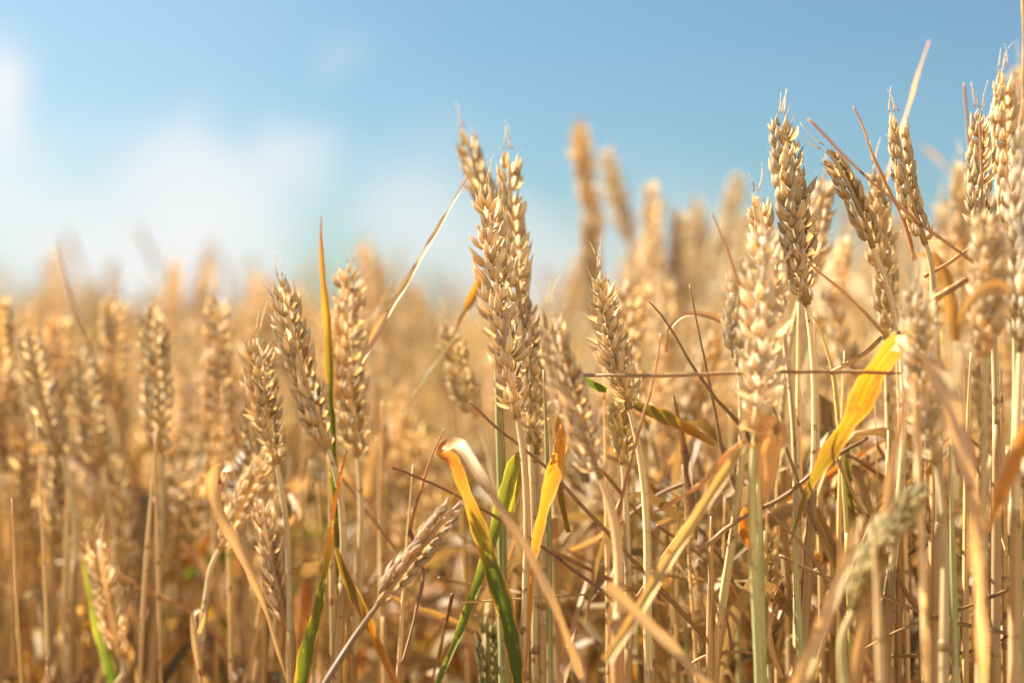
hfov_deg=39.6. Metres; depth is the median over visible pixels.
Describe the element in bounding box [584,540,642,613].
broken straw
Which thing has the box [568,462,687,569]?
broken straw
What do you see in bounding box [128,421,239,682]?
wheat stalk
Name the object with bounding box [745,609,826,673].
dead leaf
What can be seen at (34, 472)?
grass blade
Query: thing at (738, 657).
bare stalk
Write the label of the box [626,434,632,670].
bare stalk
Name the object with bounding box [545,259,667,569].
wheat stalk
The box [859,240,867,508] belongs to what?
wheat stalk
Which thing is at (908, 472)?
broken straw
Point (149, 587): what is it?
bare stalk
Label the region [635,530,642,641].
bare stalk
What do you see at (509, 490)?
grass blade
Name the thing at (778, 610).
dead leaf
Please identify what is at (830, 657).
bare stalk
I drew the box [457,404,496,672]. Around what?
wheat stalk
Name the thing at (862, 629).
grass blade
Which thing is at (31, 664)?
bare stalk
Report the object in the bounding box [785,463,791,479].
dead leaf
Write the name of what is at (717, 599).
broken straw
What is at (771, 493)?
wheat stalk
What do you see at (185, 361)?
wheat stalk
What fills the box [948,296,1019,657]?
wheat stalk
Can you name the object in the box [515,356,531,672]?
wheat stalk
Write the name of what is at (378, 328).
grass blade
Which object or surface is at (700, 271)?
wheat stalk
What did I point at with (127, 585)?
wheat stalk
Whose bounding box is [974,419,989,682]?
bare stalk
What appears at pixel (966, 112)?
broken straw
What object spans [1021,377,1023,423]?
wheat stalk
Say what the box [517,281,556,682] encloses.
wheat stalk
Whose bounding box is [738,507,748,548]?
grass blade
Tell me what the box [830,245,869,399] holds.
wheat stalk
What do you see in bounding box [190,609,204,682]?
grass blade
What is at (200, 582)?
wheat stalk
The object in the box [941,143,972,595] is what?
wheat stalk
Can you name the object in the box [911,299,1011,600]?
wheat stalk
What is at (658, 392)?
wheat stalk
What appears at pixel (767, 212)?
wheat stalk
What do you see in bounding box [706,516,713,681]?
bare stalk
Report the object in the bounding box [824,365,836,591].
bare stalk
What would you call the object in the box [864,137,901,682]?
wheat stalk
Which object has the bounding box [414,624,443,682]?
broken straw
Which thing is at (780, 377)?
wheat stalk
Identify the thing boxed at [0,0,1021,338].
sky
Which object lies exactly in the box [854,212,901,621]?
wheat stalk
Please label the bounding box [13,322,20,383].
wheat stalk
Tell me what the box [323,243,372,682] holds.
wheat stalk
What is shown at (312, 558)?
wheat stalk
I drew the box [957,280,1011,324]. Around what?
grass blade
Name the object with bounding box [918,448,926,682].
bare stalk
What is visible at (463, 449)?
grass blade
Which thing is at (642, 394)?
wheat stalk
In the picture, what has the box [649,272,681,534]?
wheat stalk
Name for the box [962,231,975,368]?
wheat stalk
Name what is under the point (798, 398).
bare stalk
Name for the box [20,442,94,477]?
dead leaf
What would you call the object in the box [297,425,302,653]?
bare stalk
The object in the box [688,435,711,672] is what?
wheat stalk
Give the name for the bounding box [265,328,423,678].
wheat stalk
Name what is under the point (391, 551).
broken straw
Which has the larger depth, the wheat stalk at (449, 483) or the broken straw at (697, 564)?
the wheat stalk at (449, 483)
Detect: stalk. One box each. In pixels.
[0,269,16,682]
[0,349,24,674]
[0,361,91,682]
[0,362,41,682]
[0,459,37,629]
[1,401,26,682]
[2,292,46,491]
[2,303,15,363]
[3,328,61,630]
[4,328,249,682]
[6,403,129,682]
[7,391,111,674]
[7,526,71,682]
[8,337,98,682]
[8,445,16,674]
[10,389,24,677]
[11,295,78,682]
[11,498,22,682]
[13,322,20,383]
[16,318,80,659]
[22,301,46,590]
[25,541,86,634]
[27,402,134,616]
[29,410,39,444]
[29,506,33,682]
[35,426,203,656]
[36,422,50,682]
[37,535,40,682]
[38,380,71,682]
[38,411,77,609]
[41,334,107,620]
[42,285,78,677]
[42,423,146,682]
[42,556,48,681]
[47,245,67,661]
[47,536,51,605]
[51,356,213,682]
[55,453,89,633]
[59,358,182,660]
[60,439,69,682]
[64,318,123,671]
[76,499,85,670]
[79,459,86,674]
[80,516,128,682]
[84,352,148,607]
[86,460,97,667]
[90,531,97,675]
[94,339,170,618]
[94,457,192,682]
[96,267,129,668]
[98,487,103,664]
[99,329,212,602]
[111,485,129,656]
[115,446,135,677]
[116,328,143,668]
[121,299,171,625]
[122,418,228,663]
[124,279,174,682]
[127,399,236,676]
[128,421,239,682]
[130,330,211,633]
[133,373,143,479]
[137,430,156,682]
[145,455,153,674]
[146,336,200,611]
[153,430,162,682]
[153,450,159,597]
[157,310,186,451]
[160,254,182,682]
[161,389,204,640]
[162,516,171,664]
[164,358,224,509]
[164,397,186,682]
[167,272,284,548]
[173,317,198,682]
[176,445,183,682]
[183,467,206,682]
[184,306,206,594]
[186,302,256,671]
[188,252,216,447]
[192,421,284,682]
[194,346,269,670]
[198,365,398,672]
[198,407,230,625]
[199,266,235,682]
[204,339,374,682]
[206,300,429,682]
[214,522,218,682]
[220,315,251,682]
[221,387,232,682]
[231,406,274,682]
[233,304,262,682]
[234,300,295,682]
[236,304,246,396]
[242,268,267,660]
[244,400,255,679]
[244,415,383,682]
[246,491,278,682]
[248,471,285,628]
[250,519,259,644]
[253,375,313,670]
[257,250,346,682]
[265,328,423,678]
[269,457,289,682]
[271,323,327,620]
[280,459,310,682]
[281,320,408,506]
[281,424,311,579]
[282,283,329,663]
[284,324,301,558]
[287,290,396,559]
[288,285,343,501]
[294,444,369,682]
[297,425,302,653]
[303,306,374,681]
[303,363,484,682]
[309,315,406,633]
[310,437,442,678]
[312,463,327,682]
[316,483,329,612]
[316,500,322,682]
[322,333,355,564]
[322,491,471,682]
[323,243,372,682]
[327,333,374,605]
[327,455,335,682]
[336,452,354,682]
[341,464,346,682]
[347,353,494,606]
[347,360,545,682]
[351,395,481,682]
[353,240,385,565]
[358,359,396,682]
[363,460,397,668]
[364,443,389,613]
[365,315,371,682]
[368,336,391,537]
[374,370,477,682]
[374,387,377,682]
[375,257,396,462]
[376,437,389,682]
[378,400,382,682]
[383,512,390,616]
[384,474,387,569]
[385,381,464,682]
[388,312,474,682]
[388,417,476,682]
[388,489,420,682]
[390,341,399,401]
[392,316,425,550]
[396,389,530,682]
[396,465,413,682]
[401,282,425,596]
[411,333,462,682]
[421,304,442,590]
[421,349,663,682]
[428,298,496,674]
[430,429,452,676]
[438,350,485,581]
[441,323,511,589]
[441,420,581,609]
[455,101,561,682]
[455,404,471,682]
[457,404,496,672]
[463,370,485,645]
[469,153,532,682]
[471,392,570,645]
[474,607,497,682]
[484,411,529,671]
[492,298,510,682]
[492,381,521,583]
[492,468,511,682]
[495,119,539,682]
[496,543,497,650]
[506,387,508,586]
[510,329,596,505]
[512,463,528,614]
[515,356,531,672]
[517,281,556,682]
[533,277,625,682]
[540,466,605,633]
[541,270,593,604]
[543,369,552,682]
[544,254,583,574]
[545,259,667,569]
[557,413,582,668]
[560,253,579,590]
[565,115,611,678]
[567,247,694,476]
[574,359,712,644]
[574,380,606,602]
[576,382,729,673]
[578,209,602,620]
[581,237,652,682]
[582,277,655,682]
[586,320,606,651]
[588,337,643,682]
[590,259,693,638]
[590,308,909,592]
[591,479,632,621]
[595,141,648,391]
[602,382,611,577]
[602,505,639,638]
[603,312,728,682]
[603,368,610,682]
[605,207,724,445]
[605,389,633,682]
[609,287,628,501]
[610,491,617,626]
[614,258,652,555]
[614,270,699,682]
[621,239,641,421]
[621,402,665,682]
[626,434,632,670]
[631,388,639,682]
[633,293,774,682]
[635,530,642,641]
[638,174,670,422]
[640,349,666,680]
[644,339,673,682]
[648,250,696,387]
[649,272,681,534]
[649,383,674,603]
[658,333,709,557]
[664,311,737,613]
[665,203,696,682]
[668,213,689,318]
[671,334,785,679]
[674,522,678,682]
[677,247,726,459]
[678,305,716,682]
[679,590,692,649]
[680,466,689,682]
[682,464,698,682]
[685,193,711,614]
[685,325,699,394]
[687,364,695,673]
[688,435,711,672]
[690,282,743,682]
[692,268,792,668]
[693,168,751,614]
[704,210,750,568]
[704,403,710,537]
[706,434,715,619]
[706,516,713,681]
[710,235,735,437]
[710,509,726,682]
[713,274,744,682]
[716,421,747,596]
[721,496,724,682]
[723,233,790,526]
[723,305,785,682]
[726,375,1001,682]
[727,192,793,682]
[729,416,741,682]
[733,425,864,649]
[733,454,787,677]
[735,378,783,682]
[742,173,801,673]
[742,424,871,682]
[743,549,748,682]
[745,232,783,497]
[746,374,811,682]
[751,516,785,682]
[754,275,792,580]
[754,297,974,639]
[756,471,766,682]
[766,91,819,647]
[766,499,768,580]
[775,476,778,682]
[777,155,836,680]
[779,241,834,393]
[779,284,843,545]
[783,221,841,425]
[785,271,873,461]
[787,432,833,674]
[789,279,904,682]
[792,512,803,663]
[796,303,802,569]
[798,124,907,682]
[800,365,842,537]
[801,225,858,420]
[809,381,831,636]
[810,310,853,674]
[810,353,871,682]
[812,247,841,593]
[812,464,836,682]
[814,313,825,682]
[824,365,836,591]
[828,490,832,682]
[830,173,1002,682]
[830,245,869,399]
[833,598,882,682]
[835,351,844,682]
[837,184,872,521]
[837,480,928,682]
[841,278,882,392]
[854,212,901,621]
[856,338,868,429]
[858,360,881,498]
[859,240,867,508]
[859,241,873,422]
[862,452,872,682]
[863,225,914,448]
[863,419,876,682]
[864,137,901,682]
[870,226,950,682]
[871,530,885,682]
[872,460,874,529]
[874,422,929,540]
[875,409,882,616]
[878,368,925,675]
[880,271,956,426]
[882,231,979,429]
[886,87,942,682]
[887,430,893,682]
[888,315,902,385]
[892,227,1008,451]
[892,230,913,378]
[893,374,904,666]
[894,266,899,387]
[895,249,950,682]
[896,362,910,682]
[896,540,902,682]
[901,224,949,589]
[910,441,928,603]
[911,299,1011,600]
[911,374,930,682]
[913,332,1001,682]
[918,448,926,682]
[920,252,953,496]
[928,463,933,682]
[929,179,956,497]
[930,238,970,436]
[937,285,1008,443]
[940,330,951,372]
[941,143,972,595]
[943,263,1005,578]
[944,211,974,662]
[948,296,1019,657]
[949,445,960,682]
[956,328,977,432]
[957,474,961,665]
[959,352,975,619]
[962,81,1000,682]
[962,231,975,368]
[962,352,971,682]
[966,180,1010,682]
[969,427,980,669]
[971,391,1008,519]
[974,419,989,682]
[989,42,1019,575]
[992,187,1017,264]
[1000,87,1023,682]
[1000,369,1008,682]
[1005,41,1023,599]
[1013,407,1023,682]
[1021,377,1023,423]
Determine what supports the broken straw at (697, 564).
on the undergrowth
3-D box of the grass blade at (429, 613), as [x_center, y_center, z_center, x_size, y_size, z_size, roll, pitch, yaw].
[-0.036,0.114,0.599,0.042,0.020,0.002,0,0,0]
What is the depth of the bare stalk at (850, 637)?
0.58 m
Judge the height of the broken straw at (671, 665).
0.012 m
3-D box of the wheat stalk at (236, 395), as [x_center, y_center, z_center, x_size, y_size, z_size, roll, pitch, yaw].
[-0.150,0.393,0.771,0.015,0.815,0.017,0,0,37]
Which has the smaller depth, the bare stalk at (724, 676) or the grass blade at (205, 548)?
the bare stalk at (724, 676)
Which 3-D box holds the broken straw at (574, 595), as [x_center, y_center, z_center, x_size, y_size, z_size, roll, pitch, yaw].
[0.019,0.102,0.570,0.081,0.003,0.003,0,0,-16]
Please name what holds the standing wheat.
on the ground
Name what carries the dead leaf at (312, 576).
on the undergrowth
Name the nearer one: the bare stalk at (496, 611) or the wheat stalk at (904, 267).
the bare stalk at (496, 611)
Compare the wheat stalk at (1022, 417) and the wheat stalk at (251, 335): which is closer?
the wheat stalk at (1022, 417)
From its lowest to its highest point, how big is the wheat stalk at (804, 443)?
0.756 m
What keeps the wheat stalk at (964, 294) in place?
on the ground
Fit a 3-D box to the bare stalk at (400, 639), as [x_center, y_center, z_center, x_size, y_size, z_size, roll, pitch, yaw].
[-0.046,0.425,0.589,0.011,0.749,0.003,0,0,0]
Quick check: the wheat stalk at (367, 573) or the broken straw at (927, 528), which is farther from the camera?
the wheat stalk at (367, 573)
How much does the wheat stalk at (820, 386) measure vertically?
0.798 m
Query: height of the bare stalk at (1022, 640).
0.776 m
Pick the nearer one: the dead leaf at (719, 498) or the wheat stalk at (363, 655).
the dead leaf at (719, 498)
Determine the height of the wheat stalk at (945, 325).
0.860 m
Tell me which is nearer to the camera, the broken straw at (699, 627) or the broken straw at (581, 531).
the broken straw at (699, 627)
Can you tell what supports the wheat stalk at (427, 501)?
on the ground
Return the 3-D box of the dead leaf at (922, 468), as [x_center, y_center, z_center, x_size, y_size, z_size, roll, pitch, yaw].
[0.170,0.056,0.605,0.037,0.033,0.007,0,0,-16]
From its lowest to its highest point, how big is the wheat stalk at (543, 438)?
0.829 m
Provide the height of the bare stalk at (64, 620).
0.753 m
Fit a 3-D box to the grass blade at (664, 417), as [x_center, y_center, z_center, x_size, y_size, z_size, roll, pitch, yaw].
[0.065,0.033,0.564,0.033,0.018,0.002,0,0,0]
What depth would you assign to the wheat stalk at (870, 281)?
1.57 m
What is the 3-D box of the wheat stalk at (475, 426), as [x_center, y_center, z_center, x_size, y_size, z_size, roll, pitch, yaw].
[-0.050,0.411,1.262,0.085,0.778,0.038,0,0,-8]
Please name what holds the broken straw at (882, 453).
on the undergrowth
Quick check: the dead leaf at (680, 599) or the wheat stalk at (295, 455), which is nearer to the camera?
the dead leaf at (680, 599)
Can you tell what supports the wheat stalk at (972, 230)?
on the ground
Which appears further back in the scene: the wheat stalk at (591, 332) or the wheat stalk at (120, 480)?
the wheat stalk at (591, 332)
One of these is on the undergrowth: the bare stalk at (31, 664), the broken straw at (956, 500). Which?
the broken straw at (956, 500)
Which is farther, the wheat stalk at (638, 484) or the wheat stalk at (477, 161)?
the wheat stalk at (638, 484)
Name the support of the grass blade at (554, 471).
on the ground
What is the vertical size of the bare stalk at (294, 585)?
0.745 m
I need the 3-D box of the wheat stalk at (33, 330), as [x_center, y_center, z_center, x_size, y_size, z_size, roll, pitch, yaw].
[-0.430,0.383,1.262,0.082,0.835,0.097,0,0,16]
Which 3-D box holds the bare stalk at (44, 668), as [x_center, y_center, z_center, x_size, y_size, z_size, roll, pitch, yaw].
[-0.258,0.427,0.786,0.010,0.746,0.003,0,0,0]
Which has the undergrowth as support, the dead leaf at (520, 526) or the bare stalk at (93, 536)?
the dead leaf at (520, 526)
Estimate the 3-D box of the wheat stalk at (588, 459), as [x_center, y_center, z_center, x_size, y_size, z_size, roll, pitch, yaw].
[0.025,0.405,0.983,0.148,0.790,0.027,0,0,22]
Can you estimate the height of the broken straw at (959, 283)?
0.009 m
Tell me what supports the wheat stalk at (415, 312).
on the ground
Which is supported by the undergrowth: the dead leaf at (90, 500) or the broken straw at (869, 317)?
the dead leaf at (90, 500)
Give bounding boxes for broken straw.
[56,237,142,502]
[117,573,242,682]
[309,429,395,548]
[321,624,373,682]
[326,549,393,661]
[392,467,610,599]
[397,576,563,640]
[401,530,424,663]
[407,428,444,536]
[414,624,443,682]
[429,456,471,549]
[430,593,453,682]
[438,577,521,593]
[457,534,577,601]
[460,588,640,603]
[469,401,704,637]
[542,459,580,544]
[560,463,654,542]
[560,593,692,647]
[561,466,660,558]
[561,605,575,672]
[566,549,699,613]
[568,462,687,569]
[572,555,579,643]
[577,599,585,658]
[582,445,687,504]
[583,369,900,377]
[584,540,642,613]
[599,481,685,540]
[602,469,694,586]
[609,465,749,487]
[609,536,675,645]
[617,333,661,519]
[631,565,779,582]
[640,655,727,673]
[648,301,751,443]
[650,475,727,524]
[652,609,716,642]
[652,636,689,671]
[653,515,731,597]
[656,525,742,589]
[660,540,740,624]
[666,603,774,628]
[681,415,694,585]
[681,650,753,675]
[683,492,705,622]
[689,284,735,489]
[697,558,732,663]
[700,436,867,550]
[711,212,750,331]
[734,473,774,499]
[766,380,818,530]
[767,511,854,633]
[779,554,1005,634]
[794,248,884,334]
[807,118,1017,292]
[812,495,875,579]
[816,511,878,663]
[831,336,882,374]
[835,458,951,675]
[853,106,916,260]
[867,581,1023,649]
[874,441,959,573]
[883,474,1023,529]
[891,633,1008,657]
[894,458,913,500]
[907,480,914,623]
[912,622,1001,682]
[915,505,950,639]
[923,243,975,277]
[925,516,989,647]
[932,277,968,301]
[949,565,1023,627]
[959,615,961,660]
[963,83,976,207]
[971,438,1023,481]
[976,462,1007,556]
[978,121,984,224]
[1016,0,1023,163]
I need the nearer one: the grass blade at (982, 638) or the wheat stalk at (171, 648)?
the grass blade at (982, 638)
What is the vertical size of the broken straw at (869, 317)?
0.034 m
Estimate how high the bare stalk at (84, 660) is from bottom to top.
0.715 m
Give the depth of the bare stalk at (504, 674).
0.57 m
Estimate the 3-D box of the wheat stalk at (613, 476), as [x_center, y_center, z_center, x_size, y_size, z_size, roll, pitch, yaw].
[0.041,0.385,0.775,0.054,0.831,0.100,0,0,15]
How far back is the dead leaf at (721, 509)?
0.69 m
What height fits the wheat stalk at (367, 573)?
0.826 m
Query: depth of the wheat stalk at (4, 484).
0.78 m
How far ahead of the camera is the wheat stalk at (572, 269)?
1.41 m
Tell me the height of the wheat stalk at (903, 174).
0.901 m
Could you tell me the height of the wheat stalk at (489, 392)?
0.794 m
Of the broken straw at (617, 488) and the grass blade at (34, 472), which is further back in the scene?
the grass blade at (34, 472)
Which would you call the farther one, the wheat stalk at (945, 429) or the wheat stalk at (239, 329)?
the wheat stalk at (239, 329)
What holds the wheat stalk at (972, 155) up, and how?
on the ground
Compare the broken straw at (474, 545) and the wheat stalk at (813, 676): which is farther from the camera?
the wheat stalk at (813, 676)
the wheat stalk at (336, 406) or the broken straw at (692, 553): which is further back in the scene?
the wheat stalk at (336, 406)
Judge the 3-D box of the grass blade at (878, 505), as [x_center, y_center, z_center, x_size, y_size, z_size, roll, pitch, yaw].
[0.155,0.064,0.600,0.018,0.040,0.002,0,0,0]
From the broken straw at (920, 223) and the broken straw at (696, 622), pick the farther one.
the broken straw at (696, 622)
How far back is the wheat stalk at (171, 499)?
0.69 m
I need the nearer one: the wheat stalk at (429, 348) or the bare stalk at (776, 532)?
the bare stalk at (776, 532)
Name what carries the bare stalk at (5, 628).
on the ground
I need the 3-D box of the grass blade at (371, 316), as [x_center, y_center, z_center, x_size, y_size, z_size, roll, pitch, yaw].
[-0.082,0.384,0.680,0.060,0.832,0.002,0,0,0]
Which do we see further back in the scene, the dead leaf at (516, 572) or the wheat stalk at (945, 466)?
the wheat stalk at (945, 466)
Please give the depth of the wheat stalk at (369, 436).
1.05 m
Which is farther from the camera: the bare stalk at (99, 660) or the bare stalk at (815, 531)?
the bare stalk at (99, 660)
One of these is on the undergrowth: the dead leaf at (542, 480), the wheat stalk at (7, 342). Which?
the dead leaf at (542, 480)
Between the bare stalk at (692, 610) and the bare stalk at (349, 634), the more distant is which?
the bare stalk at (349, 634)
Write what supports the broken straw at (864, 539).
on the broken straw at (887, 598)
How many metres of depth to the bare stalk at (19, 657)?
0.60 m
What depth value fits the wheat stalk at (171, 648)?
0.74 m
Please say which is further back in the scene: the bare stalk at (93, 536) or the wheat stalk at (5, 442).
the bare stalk at (93, 536)
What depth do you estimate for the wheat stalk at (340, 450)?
1.21 m
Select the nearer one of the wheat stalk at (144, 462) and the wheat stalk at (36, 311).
the wheat stalk at (144, 462)
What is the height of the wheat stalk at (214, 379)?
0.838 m
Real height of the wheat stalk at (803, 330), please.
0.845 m
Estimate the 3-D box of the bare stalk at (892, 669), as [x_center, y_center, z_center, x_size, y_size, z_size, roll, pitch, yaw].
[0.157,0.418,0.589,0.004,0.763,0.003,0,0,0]
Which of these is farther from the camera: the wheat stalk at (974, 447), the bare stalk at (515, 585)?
the wheat stalk at (974, 447)
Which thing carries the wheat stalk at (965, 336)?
on the ground
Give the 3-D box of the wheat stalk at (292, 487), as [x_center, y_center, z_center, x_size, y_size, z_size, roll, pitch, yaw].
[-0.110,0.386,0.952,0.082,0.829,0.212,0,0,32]
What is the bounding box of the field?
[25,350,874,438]
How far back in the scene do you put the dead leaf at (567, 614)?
0.73 m
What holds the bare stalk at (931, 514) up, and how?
on the ground
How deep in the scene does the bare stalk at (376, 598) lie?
0.69 m
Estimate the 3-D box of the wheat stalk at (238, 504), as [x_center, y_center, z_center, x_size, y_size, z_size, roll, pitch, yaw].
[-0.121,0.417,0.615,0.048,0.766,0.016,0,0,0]
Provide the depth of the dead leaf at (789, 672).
0.62 m
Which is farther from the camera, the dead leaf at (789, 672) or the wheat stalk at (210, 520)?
the wheat stalk at (210, 520)
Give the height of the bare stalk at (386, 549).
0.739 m
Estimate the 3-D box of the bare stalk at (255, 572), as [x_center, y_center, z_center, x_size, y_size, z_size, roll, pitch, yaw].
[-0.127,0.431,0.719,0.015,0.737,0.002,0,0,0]
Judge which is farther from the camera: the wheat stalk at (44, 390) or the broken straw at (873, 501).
the wheat stalk at (44, 390)
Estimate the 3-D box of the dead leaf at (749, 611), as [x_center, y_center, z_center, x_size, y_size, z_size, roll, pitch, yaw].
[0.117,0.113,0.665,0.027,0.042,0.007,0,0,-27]
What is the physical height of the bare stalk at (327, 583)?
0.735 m
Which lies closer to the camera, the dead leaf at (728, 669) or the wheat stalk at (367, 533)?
the dead leaf at (728, 669)
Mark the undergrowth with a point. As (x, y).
(734, 611)
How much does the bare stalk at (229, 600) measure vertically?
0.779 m
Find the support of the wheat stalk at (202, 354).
on the ground
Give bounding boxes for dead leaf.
[4,648,7,682]
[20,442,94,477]
[56,537,136,562]
[87,477,109,526]
[270,487,300,536]
[296,571,366,581]
[320,454,378,546]
[359,643,374,666]
[366,522,446,588]
[369,608,412,650]
[410,424,476,502]
[435,597,476,622]
[495,549,521,577]
[507,468,544,560]
[540,461,544,484]
[544,546,666,606]
[545,552,586,585]
[554,411,570,531]
[559,581,586,682]
[560,583,603,602]
[562,568,575,670]
[565,474,602,500]
[565,482,569,511]
[568,510,631,554]
[602,525,725,588]
[607,448,660,497]
[607,663,610,675]
[651,405,715,487]
[654,595,714,622]
[655,466,787,529]
[662,600,705,675]
[665,494,744,613]
[673,395,697,539]
[678,417,698,483]
[679,565,704,625]
[679,579,717,651]
[686,536,739,562]
[689,447,748,562]
[689,558,735,682]
[699,578,707,640]
[717,454,774,488]
[733,630,753,676]
[740,552,780,625]
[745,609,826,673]
[751,581,784,647]
[767,576,783,678]
[771,430,908,510]
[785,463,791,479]
[786,648,834,682]
[824,457,884,498]
[831,492,927,539]
[842,510,851,545]
[844,453,962,514]
[864,437,881,462]
[872,437,949,511]
[908,545,927,612]
[910,437,1023,482]
[926,461,970,552]
[926,517,950,640]
[928,488,955,520]
[950,657,972,682]
[987,664,1002,680]
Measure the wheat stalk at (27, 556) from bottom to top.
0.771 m
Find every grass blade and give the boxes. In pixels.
[2,448,59,568]
[83,560,117,682]
[146,532,211,604]
[183,529,327,581]
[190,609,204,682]
[205,459,287,682]
[279,275,402,670]
[294,450,346,682]
[319,216,343,682]
[334,547,397,682]
[346,417,392,632]
[358,176,468,363]
[377,587,474,634]
[401,268,484,412]
[435,451,521,682]
[436,439,524,682]
[444,437,582,679]
[525,413,569,682]
[542,359,607,392]
[602,443,745,662]
[604,582,712,682]
[633,402,715,445]
[653,438,747,514]
[664,311,725,351]
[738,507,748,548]
[739,414,788,502]
[764,334,902,664]
[790,516,862,682]
[813,550,828,569]
[844,441,874,633]
[848,388,908,682]
[859,481,884,539]
[886,40,929,180]
[891,335,984,549]
[916,251,959,340]
[918,141,962,186]
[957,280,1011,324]
[970,516,989,682]
[985,421,1023,532]
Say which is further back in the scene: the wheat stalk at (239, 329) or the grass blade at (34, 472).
the wheat stalk at (239, 329)
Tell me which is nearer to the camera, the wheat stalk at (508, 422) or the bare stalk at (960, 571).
the bare stalk at (960, 571)
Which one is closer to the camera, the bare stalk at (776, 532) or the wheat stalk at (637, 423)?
the bare stalk at (776, 532)
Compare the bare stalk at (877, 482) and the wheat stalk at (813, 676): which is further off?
the wheat stalk at (813, 676)
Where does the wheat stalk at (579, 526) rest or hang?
on the ground
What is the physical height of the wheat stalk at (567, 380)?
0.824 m
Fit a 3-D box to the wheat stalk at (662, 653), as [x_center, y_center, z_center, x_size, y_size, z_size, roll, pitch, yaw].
[0.067,0.409,0.795,0.112,0.781,0.052,0,0,-28]
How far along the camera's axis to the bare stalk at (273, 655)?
0.69 m
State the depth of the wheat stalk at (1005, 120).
0.58 m
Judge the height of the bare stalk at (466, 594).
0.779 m
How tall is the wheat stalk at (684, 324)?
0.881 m
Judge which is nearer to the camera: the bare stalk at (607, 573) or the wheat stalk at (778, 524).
the bare stalk at (607, 573)
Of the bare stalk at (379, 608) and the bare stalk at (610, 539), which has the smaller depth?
the bare stalk at (379, 608)
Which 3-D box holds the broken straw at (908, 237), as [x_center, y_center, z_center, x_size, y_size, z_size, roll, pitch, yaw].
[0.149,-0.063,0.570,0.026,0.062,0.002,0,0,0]
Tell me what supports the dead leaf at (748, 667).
on the undergrowth
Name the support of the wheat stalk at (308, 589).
on the ground
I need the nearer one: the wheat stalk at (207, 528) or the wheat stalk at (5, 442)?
the wheat stalk at (5, 442)
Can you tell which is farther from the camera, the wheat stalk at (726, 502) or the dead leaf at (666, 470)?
the wheat stalk at (726, 502)
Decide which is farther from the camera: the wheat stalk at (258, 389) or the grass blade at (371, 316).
the grass blade at (371, 316)
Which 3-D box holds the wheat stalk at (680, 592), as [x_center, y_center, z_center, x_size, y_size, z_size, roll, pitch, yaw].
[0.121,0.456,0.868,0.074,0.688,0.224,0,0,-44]
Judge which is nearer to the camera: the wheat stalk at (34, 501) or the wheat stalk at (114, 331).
the wheat stalk at (114, 331)
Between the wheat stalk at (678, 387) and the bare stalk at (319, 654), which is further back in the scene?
the wheat stalk at (678, 387)
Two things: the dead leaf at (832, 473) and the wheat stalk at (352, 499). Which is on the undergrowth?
the dead leaf at (832, 473)
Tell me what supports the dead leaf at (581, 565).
on the undergrowth
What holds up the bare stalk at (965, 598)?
on the ground
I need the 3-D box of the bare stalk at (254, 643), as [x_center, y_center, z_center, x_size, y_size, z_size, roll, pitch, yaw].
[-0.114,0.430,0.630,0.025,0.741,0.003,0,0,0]
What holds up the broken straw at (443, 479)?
on the undergrowth
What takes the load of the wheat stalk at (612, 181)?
on the ground
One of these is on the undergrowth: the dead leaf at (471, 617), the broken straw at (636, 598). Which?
the dead leaf at (471, 617)
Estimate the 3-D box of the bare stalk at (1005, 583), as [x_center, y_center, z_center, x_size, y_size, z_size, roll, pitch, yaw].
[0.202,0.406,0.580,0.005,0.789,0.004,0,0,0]
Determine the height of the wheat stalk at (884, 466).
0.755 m
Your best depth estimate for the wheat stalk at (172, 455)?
0.96 m
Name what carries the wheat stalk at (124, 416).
on the ground
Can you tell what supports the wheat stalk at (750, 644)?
on the ground
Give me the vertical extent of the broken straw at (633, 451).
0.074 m
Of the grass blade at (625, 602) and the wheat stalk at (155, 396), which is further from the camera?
the wheat stalk at (155, 396)
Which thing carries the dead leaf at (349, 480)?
on the undergrowth
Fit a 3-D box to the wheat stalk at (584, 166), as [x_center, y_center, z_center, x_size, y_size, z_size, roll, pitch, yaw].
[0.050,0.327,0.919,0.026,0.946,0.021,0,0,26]
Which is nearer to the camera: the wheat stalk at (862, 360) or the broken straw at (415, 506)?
the broken straw at (415, 506)
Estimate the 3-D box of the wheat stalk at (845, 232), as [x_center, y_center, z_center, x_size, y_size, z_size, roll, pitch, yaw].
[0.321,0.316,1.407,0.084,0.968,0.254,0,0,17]
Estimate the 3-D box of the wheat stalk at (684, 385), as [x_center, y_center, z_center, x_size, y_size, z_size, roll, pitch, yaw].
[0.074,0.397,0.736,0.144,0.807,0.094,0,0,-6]
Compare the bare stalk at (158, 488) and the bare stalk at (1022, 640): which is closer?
the bare stalk at (1022, 640)
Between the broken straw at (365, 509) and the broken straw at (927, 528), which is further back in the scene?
the broken straw at (365, 509)
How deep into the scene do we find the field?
9.00 m
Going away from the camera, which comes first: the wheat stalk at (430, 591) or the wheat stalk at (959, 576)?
the wheat stalk at (959, 576)
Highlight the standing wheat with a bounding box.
[0,223,1023,682]
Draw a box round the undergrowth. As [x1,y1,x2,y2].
[0,393,1023,682]
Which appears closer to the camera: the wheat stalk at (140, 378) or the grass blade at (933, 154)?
the grass blade at (933, 154)
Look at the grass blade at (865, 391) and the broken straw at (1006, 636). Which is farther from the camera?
the broken straw at (1006, 636)
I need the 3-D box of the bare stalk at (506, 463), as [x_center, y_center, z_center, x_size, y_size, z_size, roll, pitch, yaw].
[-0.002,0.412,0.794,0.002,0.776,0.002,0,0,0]
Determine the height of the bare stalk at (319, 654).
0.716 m
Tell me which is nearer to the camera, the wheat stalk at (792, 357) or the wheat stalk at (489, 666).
the wheat stalk at (489, 666)
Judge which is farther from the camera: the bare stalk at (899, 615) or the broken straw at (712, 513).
the broken straw at (712, 513)
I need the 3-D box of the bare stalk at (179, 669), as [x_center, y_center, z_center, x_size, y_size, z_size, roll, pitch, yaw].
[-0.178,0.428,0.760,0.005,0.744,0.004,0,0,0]

